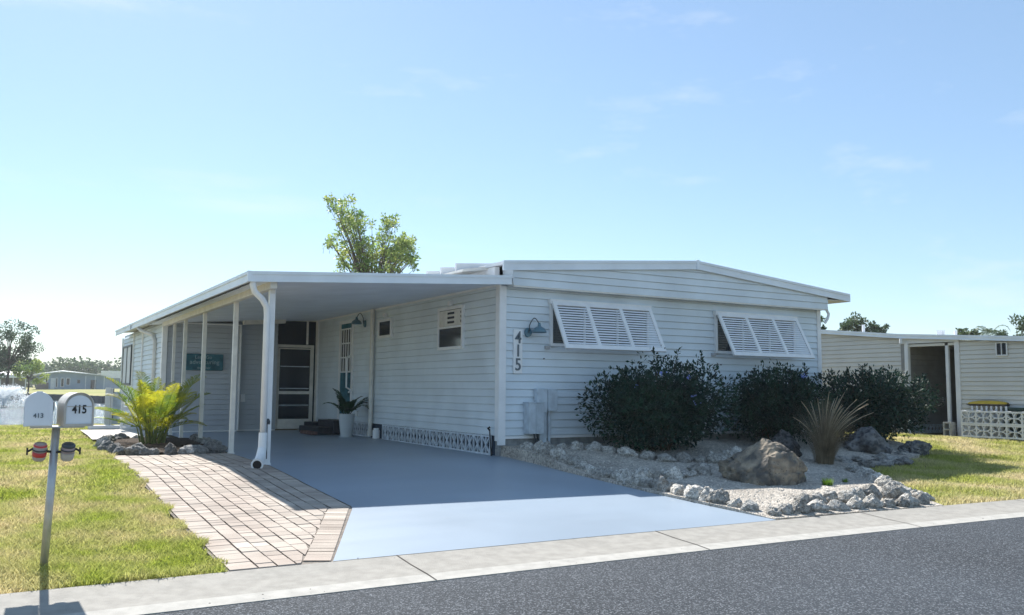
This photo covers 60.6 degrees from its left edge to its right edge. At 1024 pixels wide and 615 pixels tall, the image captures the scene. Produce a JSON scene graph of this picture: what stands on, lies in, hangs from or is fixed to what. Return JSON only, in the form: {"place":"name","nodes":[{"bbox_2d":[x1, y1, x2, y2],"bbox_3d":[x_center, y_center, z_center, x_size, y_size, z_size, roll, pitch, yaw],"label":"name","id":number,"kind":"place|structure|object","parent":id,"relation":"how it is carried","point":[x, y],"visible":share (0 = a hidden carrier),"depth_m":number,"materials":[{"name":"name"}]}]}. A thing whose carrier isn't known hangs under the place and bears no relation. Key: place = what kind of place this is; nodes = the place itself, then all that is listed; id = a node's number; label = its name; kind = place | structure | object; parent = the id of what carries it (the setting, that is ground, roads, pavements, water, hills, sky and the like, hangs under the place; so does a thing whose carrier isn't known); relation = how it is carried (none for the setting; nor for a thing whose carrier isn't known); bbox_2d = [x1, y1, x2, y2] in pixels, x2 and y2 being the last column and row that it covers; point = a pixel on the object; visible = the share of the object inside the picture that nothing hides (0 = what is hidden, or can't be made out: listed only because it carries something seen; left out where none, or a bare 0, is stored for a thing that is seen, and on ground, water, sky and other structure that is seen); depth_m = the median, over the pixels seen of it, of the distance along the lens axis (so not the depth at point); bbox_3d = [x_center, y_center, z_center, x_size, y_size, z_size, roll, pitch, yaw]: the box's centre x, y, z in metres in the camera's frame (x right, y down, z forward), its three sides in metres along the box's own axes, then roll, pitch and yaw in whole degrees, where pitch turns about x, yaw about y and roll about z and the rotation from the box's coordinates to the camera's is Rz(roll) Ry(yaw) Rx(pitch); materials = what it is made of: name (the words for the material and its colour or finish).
{"place":"outdoors","nodes":[
{"label":"outdoors","id":0,"kind":"place"},
{"bbox_2d":[0,371,29,389],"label":"house","id":1,"kind":"structure","parent":0,"point":[13,379],"depth_m":133.20,"materials":[{"name":"white"}]},
{"bbox_2d":[0,399,104,424],"bbox_3d":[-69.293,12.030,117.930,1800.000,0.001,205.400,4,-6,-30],"label":"water","id":2,"kind":"structure","parent":0,"point":[10,414],"depth_m":48.56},
{"bbox_2d":[0,383,28,407],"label":"fountain","id":3,"kind":"object","parent":2,"relation":"on","point":[9,392],"visible":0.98,"depth_m":61.93,"materials":[{"name":"liquid"}]},
{"bbox_2d":[0,386,119,395],"bbox_3d":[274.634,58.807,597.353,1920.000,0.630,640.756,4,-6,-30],"label":"shore","id":4,"kind":"structure","parent":0,"point":[96,392],"depth_m":117.03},
{"bbox_2d":[0,318,45,389],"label":"tree","id":5,"kind":"object","parent":4,"relation":"on","point":[8,357],"visible":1,"depth_m":93.75,"materials":[{"name":"green plant"}]},
{"bbox_2d":[11,358,50,394],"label":"tree","id":6,"kind":"object","parent":4,"relation":"on","point":[37,366],"visible":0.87,"depth_m":97.81,"materials":[{"name":"green plant"}]},
{"bbox_2d":[0,356,120,387],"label":"wood","id":7,"kind":"object","parent":4,"relation":"on","point":[85,366],"visible":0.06,"depth_m":215.40,"materials":[{"name":"green plant"}]},
{"bbox_2d":[33,370,110,388],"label":"house","id":8,"kind":"structure","parent":4,"relation":"on","point":[62,379],"depth_m":142.54,"materials":[{"name":"white"}]},
{"bbox_2d":[101,371,120,388],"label":"house","id":9,"kind":"structure","parent":4,"relation":"on","point":[114,375],"depth_m":194.88,"materials":[{"name":"white"}]},
{"bbox_2d":[114,452,351,571],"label":"paver path","id":10,"kind":"structure","parent":0,"point":[220,545],"depth_m":9.57,"materials":[{"name":"concrete"}]},
{"bbox_2d":[167,430,773,560],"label":"driveway","id":11,"kind":"structure","parent":0,"point":[400,498],"depth_m":10.71,"materials":[{"name":"blue paint"}]},
{"bbox_2d":[275,321,317,429],"bbox_3d":[-5.777,1.758,23.362,1.180,2.960,0.160,4,-6,-30],"label":"screened entry","id":12,"kind":"object","parent":11,"relation":"on","point":[296,375],"visible":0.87,"depth_m":23.32,"materials":[{"name":"white metal"}]},
{"bbox_2d":[275,344,313,428],"bbox_3d":[-5.794,2.102,23.275,1.020,2.220,0.080,4,-6,-30],"label":"screen door","id":13,"kind":"structure","parent":12,"relation":"in","point":[294,381],"depth_m":23.25,"materials":[{"name":"white metal"}]},
{"bbox_2d":[115,270,514,468],"bbox_3d":[-6.098,1.524,20.877,4.515,3.124,16.906,4,-6,-30],"label":"carport","id":14,"kind":"object","parent":11,"relation":"on","point":[268,300],"visible":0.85,"depth_m":15.18,"materials":[{"name":"metal"}]},
{"bbox_2d":[299,419,339,434],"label":"door steps","id":15,"kind":"structure","parent":11,"relation":"on","point":[327,426],"depth_m":20.94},
{"bbox_2d":[322,388,368,436],"bbox_3d":[-3.664,2.413,20.132,1.153,1.119,1.011,-3,-6,30],"label":"potted plant","id":16,"kind":"object","parent":11,"relation":"on","point":[346,423],"visible":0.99,"depth_m":19.96,"materials":[{"name":"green plant"}]},
{"bbox_2d":[0,385,1021,593],"bbox_3d":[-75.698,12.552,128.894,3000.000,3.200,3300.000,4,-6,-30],"label":"ground","id":17,"kind":"structure","parent":0,"point":[86,435],"depth_m":11.32,"materials":[{"name":"soil"}]},
{"bbox_2d":[8,393,104,402],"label":"seawall","id":18,"kind":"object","parent":17,"relation":"on","point":[96,399],"visible":0.06,"depth_m":91.43,"materials":[{"name":"concrete"}]},
{"bbox_2d":[23,391,94,566],"bbox_3d":[-3.602,1.376,6.891,0.483,1.428,0.457,4,-6,-30],"label":"mailbox post","id":19,"kind":"object","parent":17,"relation":"on","point":[75,410],"visible":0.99,"depth_m":6.79,"materials":[{"name":"metal"}]},
{"bbox_2d":[0,423,143,440],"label":"grass","id":20,"kind":"structure","parent":17,"relation":"on","point":[13,432],"depth_m":19.65,"materials":[{"name":"plant"}]},
{"bbox_2d":[88,425,128,428],"bbox_3d":[-10.707,3.175,23.262,1.000,0.100,0.200,4,-6,-30],"label":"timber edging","id":21,"kind":"object","parent":20,"relation":"on","point":[105,427],"visible":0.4,"depth_m":23.14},
{"bbox_2d":[0,438,157,501],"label":"grass","id":22,"kind":"structure","parent":17,"relation":"on","point":[22,473],"depth_m":11.28,"materials":[{"name":"plant"}]},
{"bbox_2d":[104,387,121,424],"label":"side gate","id":23,"kind":"structure","parent":17,"relation":"on","point":[112,402],"depth_m":24.15,"materials":[{"name":"white plastic"}]},
{"bbox_2d":[0,492,229,593],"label":"grass","id":24,"kind":"structure","parent":17,"relation":"on","point":[103,521],"depth_m":7.55,"materials":[{"name":"plant"}]},
{"bbox_2d":[81,429,157,438],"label":"path","id":25,"kind":"structure","parent":17,"relation":"on","point":[97,434],"depth_m":21.17,"materials":[{"name":"concrete"}]},
{"bbox_2d":[120,389,144,429],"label":"screen block panel","id":26,"kind":"structure","parent":25,"relation":"on","point":[124,409],"depth_m":22.32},
{"bbox_2d":[114,437,203,451],"bbox_3d":[-6.736,2.588,16.633,1.900,0.012,4.600,4,-6,-30],"label":"mulch bed","id":27,"kind":"object","parent":17,"relation":"on","point":[178,443],"visible":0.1,"depth_m":16.81,"materials":[{"name":"soil"}]},
{"bbox_2d":[124,442,146,454],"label":"rock","id":28,"kind":"object","parent":27,"relation":"on","point":[134,449],"visible":0.57,"depth_m":14.47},
{"bbox_2d":[94,371,210,443],"bbox_3d":[-6.891,1.924,16.890,2.250,1.411,2.144,4,-6,-30],"label":"palm","id":29,"kind":"object","parent":27,"relation":"on","point":[160,403],"visible":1,"depth_m":16.64,"materials":[{"name":"plant"}]},
{"bbox_2d":[163,443,176,454],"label":"rock","id":30,"kind":"object","parent":27,"relation":"on","point":[170,448],"visible":0.68,"depth_m":14.55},
{"bbox_2d":[177,444,198,454],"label":"rock","id":31,"kind":"object","parent":27,"relation":"on","point":[189,449],"visible":0.73,"depth_m":14.66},
{"bbox_2d":[203,441,227,452],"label":"rock","id":32,"kind":"object","parent":27,"relation":"on","point":[214,447],"visible":0.57,"depth_m":15.14,"materials":[{"name":"stone"}]},
{"bbox_2d":[120,322,277,434],"bbox_3d":[-9.369,2.039,25.547,2.900,2.950,8.195,4,-6,-30],"label":"utility room","id":33,"kind":"object","parent":17,"relation":"on","point":[137,350],"visible":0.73,"depth_m":22.19,"materials":[{"name":"paint"}]},
{"bbox_2d":[121,344,132,384],"bbox_3d":[-11.934,1.791,27.142,0.045,1.220,2.000,4,-6,-30],"label":"window","id":34,"kind":"structure","parent":33,"relation":"in","point":[127,350],"depth_m":27.06,"materials":[{"name":"glass"}]},
{"bbox_2d":[186,354,222,370],"bbox_3d":[-7.660,1.364,21.832,0.890,0.410,0.062,4,-6,-30],"label":"wall sign","id":35,"kind":"object","parent":33,"relation":"attached to","point":[214,362],"visible":0.79,"depth_m":21.84,"materials":[{"name":"teal paint"}]},
{"bbox_2d":[322,192,421,272],"bbox_3d":[-6.186,-0.143,37.778,4.423,9.827,4.954,1,-5,-2],"label":"tree","id":36,"kind":"object","parent":17,"relation":"on","point":[362,259],"visible":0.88,"depth_m":37.34,"materials":[{"name":"green plant"}]},
{"bbox_2d":[0,499,1023,614],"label":"kerb","id":37,"kind":"structure","parent":17,"relation":"on","point":[69,600],"depth_m":7.37,"materials":[{"name":"concrete"}]},
{"bbox_2d":[62,512,1023,614],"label":"gutter","id":38,"kind":"object","parent":17,"relation":"on","point":[250,597],"visible":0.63,"depth_m":7.20,"materials":[{"name":"concrete"}]},
{"bbox_2d":[298,260,849,455],"bbox_3d":[-1.093,1.599,24.738,9.310,3.810,18.704,4,-6,-30],"label":"mobile home","id":39,"kind":"object","parent":17,"relation":"on","point":[529,351],"visible":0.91,"depth_m":16.80,"materials":[{"name":"paint"}]},
{"bbox_2d":[337,319,354,418],"bbox_3d":[-4.155,1.541,21.650,0.182,2.460,1.055,4,-6,-30],"label":"door","id":40,"kind":"structure","parent":39,"relation":"in","point":[345,367],"depth_m":21.68,"materials":[{"name":"white paint"}]},
{"bbox_2d":[378,318,392,338],"bbox_3d":[-2.840,0.468,19.624,0.050,0.420,0.770,4,-6,-30],"label":"window","id":41,"kind":"structure","parent":39,"relation":"in","point":[385,328],"depth_m":19.58,"materials":[{"name":"white paint"}]},
{"bbox_2d":[437,305,464,350],"bbox_3d":[-1.174,0.395,16.765,0.050,0.820,1.080,4,-6,-30],"label":"window","id":42,"kind":"structure","parent":39,"relation":"in","point":[450,321],"depth_m":16.72,"materials":[{"name":"white paint"}]},
{"bbox_2d":[549,304,648,346],"bbox_3d":[1.644,0.356,16.206,2.240,0.780,0.048,4,-6,-30],"label":"window","id":43,"kind":"structure","parent":39,"relation":"in","point":[555,337],"depth_m":16.02,"materials":[{"name":"white paint"}]},
{"bbox_2d":[714,315,795,353],"bbox_3d":[5.072,0.585,18.196,2.280,0.790,0.048,4,-6,-30],"label":"window","id":44,"kind":"structure","parent":39,"relation":"in","point":[721,345],"depth_m":17.97,"materials":[{"name":"white paint"}]},
{"bbox_2d":[501,437,943,521],"bbox_3d":[5.180,2.689,14.813,9.100,0.587,6.540,4,-6,-30],"label":"gravel bed","id":45,"kind":"object","parent":17,"relation":"on","point":[529,456],"visible":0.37,"depth_m":13.49,"materials":[{"name":"gravel"}]},
{"bbox_2d":[537,443,554,454],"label":"rock","id":46,"kind":"object","parent":45,"relation":"on","point":[543,449],"visible":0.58,"depth_m":14.01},
{"bbox_2d":[550,447,565,458],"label":"rock","id":47,"kind":"object","parent":45,"relation":"on","point":[556,452],"visible":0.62,"depth_m":13.75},
{"bbox_2d":[564,456,586,465],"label":"rock","id":48,"kind":"object","parent":45,"relation":"on","point":[574,461],"visible":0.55,"depth_m":13.38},
{"bbox_2d":[584,441,601,450],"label":"rock","id":49,"kind":"object","parent":45,"relation":"on","point":[594,446],"visible":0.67,"depth_m":14.71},
{"bbox_2d":[598,468,612,477],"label":"rock","id":50,"kind":"object","parent":45,"relation":"on","point":[605,473],"visible":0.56,"depth_m":12.61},
{"bbox_2d":[615,468,633,481],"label":"rock","id":51,"kind":"object","parent":45,"relation":"on","point":[621,474],"visible":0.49,"depth_m":12.21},
{"bbox_2d":[617,446,638,456],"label":"rock","id":52,"kind":"object","parent":45,"relation":"on","point":[625,451],"visible":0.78,"depth_m":14.45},
{"bbox_2d":[622,471,648,485],"bbox_3d":[1.736,2.411,12.045,0.390,0.338,0.266,4,-7,-35],"label":"rock","id":53,"kind":"object","parent":45,"relation":"on","point":[635,478],"visible":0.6,"depth_m":11.97,"materials":[{"name":"stone"}]},
{"bbox_2d":[633,466,653,478],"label":"rock","id":54,"kind":"object","parent":45,"relation":"on","point":[648,472],"visible":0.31,"depth_m":12.50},
{"bbox_2d":[640,478,653,487],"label":"rock","id":55,"kind":"object","parent":45,"relation":"on","point":[647,483],"visible":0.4,"depth_m":11.80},
{"bbox_2d":[639,449,655,460],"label":"rock","id":56,"kind":"object","parent":45,"relation":"on","point":[647,455],"visible":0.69,"depth_m":14.29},
{"bbox_2d":[574,346,742,452],"bbox_3d":[2.554,1.612,15.389,2.868,1.940,2.148,4,-6,-30],"label":"shrub","id":57,"kind":"object","parent":45,"relation":"on","point":[648,404],"visible":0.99,"depth_m":14.96,"materials":[{"name":"green plant"}]},
{"bbox_2d":[652,476,668,490],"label":"rock","id":58,"kind":"object","parent":45,"relation":"on","point":[662,479],"visible":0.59,"depth_m":11.55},
{"bbox_2d":[654,480,674,490],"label":"rock","id":59,"kind":"object","parent":45,"relation":"on","point":[661,487],"visible":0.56,"depth_m":11.51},
{"bbox_2d":[655,453,677,461],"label":"rock","id":60,"kind":"object","parent":45,"relation":"on","point":[666,457],"visible":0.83,"depth_m":14.25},
{"bbox_2d":[660,466,682,479],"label":"rock","id":61,"kind":"object","parent":45,"relation":"on","point":[673,473],"visible":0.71,"depth_m":12.64,"materials":[{"name":"stone"}]},
{"bbox_2d":[670,484,684,494],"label":"rock","id":62,"kind":"object","parent":45,"relation":"on","point":[676,489],"visible":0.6,"depth_m":11.25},
{"bbox_2d":[674,452,691,462],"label":"rock","id":63,"kind":"object","parent":45,"relation":"on","point":[684,457],"visible":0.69,"depth_m":14.35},
{"bbox_2d":[683,485,703,498],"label":"rock","id":64,"kind":"object","parent":45,"relation":"on","point":[693,491],"visible":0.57,"depth_m":10.98,"materials":[{"name":"stone"}]},
{"bbox_2d":[699,463,711,475],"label":"rock","id":65,"kind":"object","parent":45,"relation":"on","point":[704,469],"visible":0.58,"depth_m":13.23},
{"bbox_2d":[698,486,713,503],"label":"rock","id":66,"kind":"object","parent":45,"relation":"on","point":[706,491],"visible":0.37,"depth_m":10.85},
{"bbox_2d":[706,451,721,463],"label":"rock","id":67,"kind":"object","parent":45,"relation":"on","point":[713,457],"visible":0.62,"depth_m":14.49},
{"bbox_2d":[705,488,729,503],"bbox_3d":[2.545,2.373,10.738,0.262,0.305,0.336,4,-6,-33],"label":"rock","id":68,"kind":"object","parent":45,"relation":"on","point":[720,496],"visible":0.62,"depth_m":10.68,"materials":[{"name":"stone"}]},
{"bbox_2d":[727,498,742,506],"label":"rock","id":69,"kind":"object","parent":45,"relation":"on","point":[737,502],"visible":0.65,"depth_m":10.45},
{"bbox_2d":[740,499,758,512],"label":"rock","id":70,"kind":"object","parent":45,"relation":"on","point":[749,505],"visible":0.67,"depth_m":10.27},
{"bbox_2d":[718,437,807,485],"bbox_3d":[3.745,2.294,12.899,1.202,0.746,1.050,4,-6,-31],"label":"boulder","id":71,"kind":"object","parent":45,"relation":"on","point":[762,461],"visible":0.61,"depth_m":12.57,"materials":[{"name":"stone"}]},
{"bbox_2d":[765,505,781,515],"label":"rock","id":72,"kind":"object","parent":45,"relation":"on","point":[773,511],"visible":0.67,"depth_m":10.08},
{"bbox_2d":[717,358,841,443],"bbox_3d":[5.157,1.859,16.981,2.572,1.783,1.854,4,-6,-30],"label":"shrub","id":73,"kind":"object","parent":45,"relation":"on","point":[770,406],"visible":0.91,"depth_m":16.59,"materials":[{"name":"green plant"}]},
{"bbox_2d":[777,502,793,514],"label":"rock","id":74,"kind":"object","parent":45,"relation":"on","point":[785,508],"visible":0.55,"depth_m":10.21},
{"bbox_2d":[770,429,802,456],"bbox_3d":[4.899,2.558,15.875,0.668,0.709,0.841,-2,-6,25],"label":"boulder","id":75,"kind":"object","parent":45,"relation":"on","point":[786,439],"visible":0.35,"depth_m":15.60,"materials":[{"name":"stone"}]},
{"bbox_2d":[791,496,810,513],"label":"rock","id":76,"kind":"object","parent":45,"relation":"on","point":[800,505],"visible":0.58,"depth_m":10.28,"materials":[{"name":"stone"}]},
{"bbox_2d":[807,499,831,511],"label":"rock","id":77,"kind":"object","parent":45,"relation":"on","point":[817,505],"visible":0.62,"depth_m":10.43,"materials":[{"name":"stone"}]},
{"bbox_2d":[785,392,873,464],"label":"ornamental grass","id":78,"kind":"object","parent":45,"relation":"on","point":[824,443],"depth_m":15.11,"materials":[{"name":"plant"}]},
{"bbox_2d":[822,490,837,503],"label":"rock","id":79,"kind":"object","parent":45,"relation":"on","point":[828,495],"visible":0.55,"depth_m":10.90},
{"bbox_2d":[827,499,845,510],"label":"rock","id":80,"kind":"object","parent":45,"relation":"on","point":[836,505],"visible":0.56,"depth_m":10.58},
{"bbox_2d":[837,490,853,503],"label":"rock","id":81,"kind":"object","parent":45,"relation":"on","point":[844,496],"visible":0.59,"depth_m":10.97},
{"bbox_2d":[846,495,864,508],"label":"rock","id":82,"kind":"object","parent":45,"relation":"on","point":[855,502],"visible":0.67,"depth_m":10.75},
{"bbox_2d":[848,487,865,499],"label":"rock","id":83,"kind":"object","parent":45,"relation":"on","point":[859,492],"visible":0.5,"depth_m":11.09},
{"bbox_2d":[843,426,892,453],"bbox_3d":[6.978,2.743,17.174,1.214,0.827,0.881,9,-10,-58],"label":"boulder","id":84,"kind":"object","parent":45,"relation":"on","point":[870,439],"visible":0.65,"depth_m":16.76,"materials":[{"name":"stone"}]},
{"bbox_2d":[861,483,882,499],"bbox_3d":[4.633,2.412,11.307,0.279,0.278,0.248,-2,-6,28],"label":"rock","id":85,"kind":"object","parent":45,"relation":"on","point":[868,489],"visible":0.48,"depth_m":11.26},
{"bbox_2d":[862,493,883,508],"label":"rock","id":86,"kind":"object","parent":45,"relation":"on","point":[871,500],"visible":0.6,"depth_m":10.83,"materials":[{"name":"stone"}]},
{"bbox_2d":[810,363,945,442],"bbox_3d":[7.659,2.066,18.468,3.518,1.818,2.046,4,-6,-30],"label":"shrub","id":87,"kind":"object","parent":45,"relation":"on","point":[891,402],"visible":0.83,"depth_m":17.98,"materials":[{"name":"green plant"}]},
{"bbox_2d":[874,452,896,459],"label":"rock","id":88,"kind":"object","parent":45,"relation":"on","point":[882,455],"visible":0.45,"depth_m":16.16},
{"bbox_2d":[882,498,895,507],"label":"rock","id":89,"kind":"object","parent":45,"relation":"on","point":[889,503],"visible":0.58,"depth_m":10.93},
{"bbox_2d":[880,482,902,500],"bbox_3d":[4.958,2.428,11.441,0.244,0.282,0.264,6,-7,-43],"label":"rock","id":90,"kind":"object","parent":45,"relation":"on","point":[891,491],"visible":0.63,"depth_m":11.38,"materials":[{"name":"stone"}]},
{"bbox_2d":[895,496,909,506],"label":"rock","id":91,"kind":"object","parent":45,"relation":"on","point":[902,501],"visible":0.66,"depth_m":11.03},
{"bbox_2d":[900,493,920,505],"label":"rock","id":92,"kind":"object","parent":45,"relation":"on","point":[913,501],"visible":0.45,"depth_m":11.10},
{"bbox_2d":[897,440,931,457],"bbox_3d":[8.024,2.825,17.379,0.735,0.408,0.479,4,-7,-36],"label":"boulder","id":93,"kind":"object","parent":45,"relation":"on","point":[921,448],"visible":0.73,"depth_m":17.19,"materials":[{"name":"stone"}]},
{"bbox_2d":[916,492,929,504],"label":"rock","id":94,"kind":"object","parent":45,"relation":"on","point":[922,497],"visible":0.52,"depth_m":11.27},
{"bbox_2d":[839,320,858,330],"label":"tree","id":95,"kind":"object","parent":17,"relation":"on","point":[844,326],"visible":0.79,"depth_m":55.92,"materials":[{"name":"green plant"}]},
{"bbox_2d":[838,311,884,332],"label":"tree","id":96,"kind":"object","parent":17,"relation":"on","point":[853,320],"visible":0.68,"depth_m":55.61,"materials":[{"name":"green plant"}]},
{"bbox_2d":[858,320,889,332],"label":"tree","id":97,"kind":"object","parent":17,"relation":"on","point":[874,327],"visible":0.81,"depth_m":55.24,"materials":[{"name":"green plant"}]},
{"bbox_2d":[821,325,1023,440],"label":"neighbour house","id":98,"kind":"structure","parent":17,"relation":"on","point":[963,370],"depth_m":24.14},
{"bbox_2d":[995,342,1007,355],"bbox_3d":[12.274,1.042,21.958,0.040,0.340,0.300,4,-6,-30],"label":"window","id":99,"kind":"structure","parent":98,"relation":"in","point":[1001,348],"depth_m":21.95,"materials":[{"name":"white glass"}]},
{"bbox_2d":[848,432,1023,454],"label":"grass","id":100,"kind":"structure","parent":17,"relation":"on","point":[970,444],"depth_m":20.32,"materials":[{"name":"plant"}]},
{"bbox_2d":[943,422,955,436],"bbox_3d":[11.381,3.171,22.786,0.200,0.380,0.230,4,-6,-30],"label":"cinder block","id":101,"kind":"object","parent":100,"relation":"on","point":[946,428],"depth_m":22.73,"materials":[{"name":"concrete"}]},
{"bbox_2d":[871,449,1023,504],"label":"grass","id":102,"kind":"structure","parent":17,"relation":"on","point":[991,462],"depth_m":14.35,"materials":[{"name":"plant"}]},
{"bbox_2d":[955,327,980,334],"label":"tree","id":103,"kind":"object","parent":17,"relation":"on","point":[964,331],"visible":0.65,"depth_m":48.71,"materials":[{"name":"green plant"}]},
{"bbox_2d":[971,406,1006,429],"bbox_3d":[11.974,2.758,21.970,0.052,0.600,0.927,4,-6,-30],"label":"picket fence","id":104,"kind":"object","parent":17,"relation":"on","point":[991,408],"visible":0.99,"depth_m":22.00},
{"bbox_2d":[967,400,1010,406],"bbox_3d":[11.990,2.415,22.089,0.190,0.145,1.060,4,-6,-30],"label":"kayak","id":105,"kind":"object","parent":104,"relation":"on","point":[988,403],"visible":1,"depth_m":22.02,"materials":[{"name":"yellow plastic"}]},
{"bbox_2d":[970,324,1010,335],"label":"palm tree","id":106,"kind":"object","parent":17,"relation":"on","point":[987,331],"visible":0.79,"depth_m":48.20,"materials":[{"name":"green plant"}]},
{"bbox_2d":[960,410,1023,439],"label":"screen block wall","id":107,"kind":"structure","parent":17,"relation":"on","point":[999,424],"depth_m":21.71,"materials":[{"name":"concrete"}]},
{"bbox_2d":[998,313,1023,335],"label":"tree","id":108,"kind":"object","parent":17,"relation":"on","point":[1020,323],"visible":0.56,"depth_m":47.42,"materials":[{"name":"green plant"}]},
{"bbox_2d":[1003,407,1023,434],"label":"storage bin","id":109,"kind":"object","parent":17,"relation":"on","point":[1012,409],"visible":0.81,"depth_m":21.47,"materials":[{"name":"green plastic"}]},
{"bbox_2d":[0,0,1023,366],"label":"sky","id":110,"kind":"structure","parent":0,"point":[155,155],"materials":[{"name":"blue"}]},
{"bbox_2d":[149,517,1023,614],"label":"road","id":111,"kind":"structure","parent":0,"point":[974,568],"depth_m":6.78,"materials":[{"name":"asphalt"}]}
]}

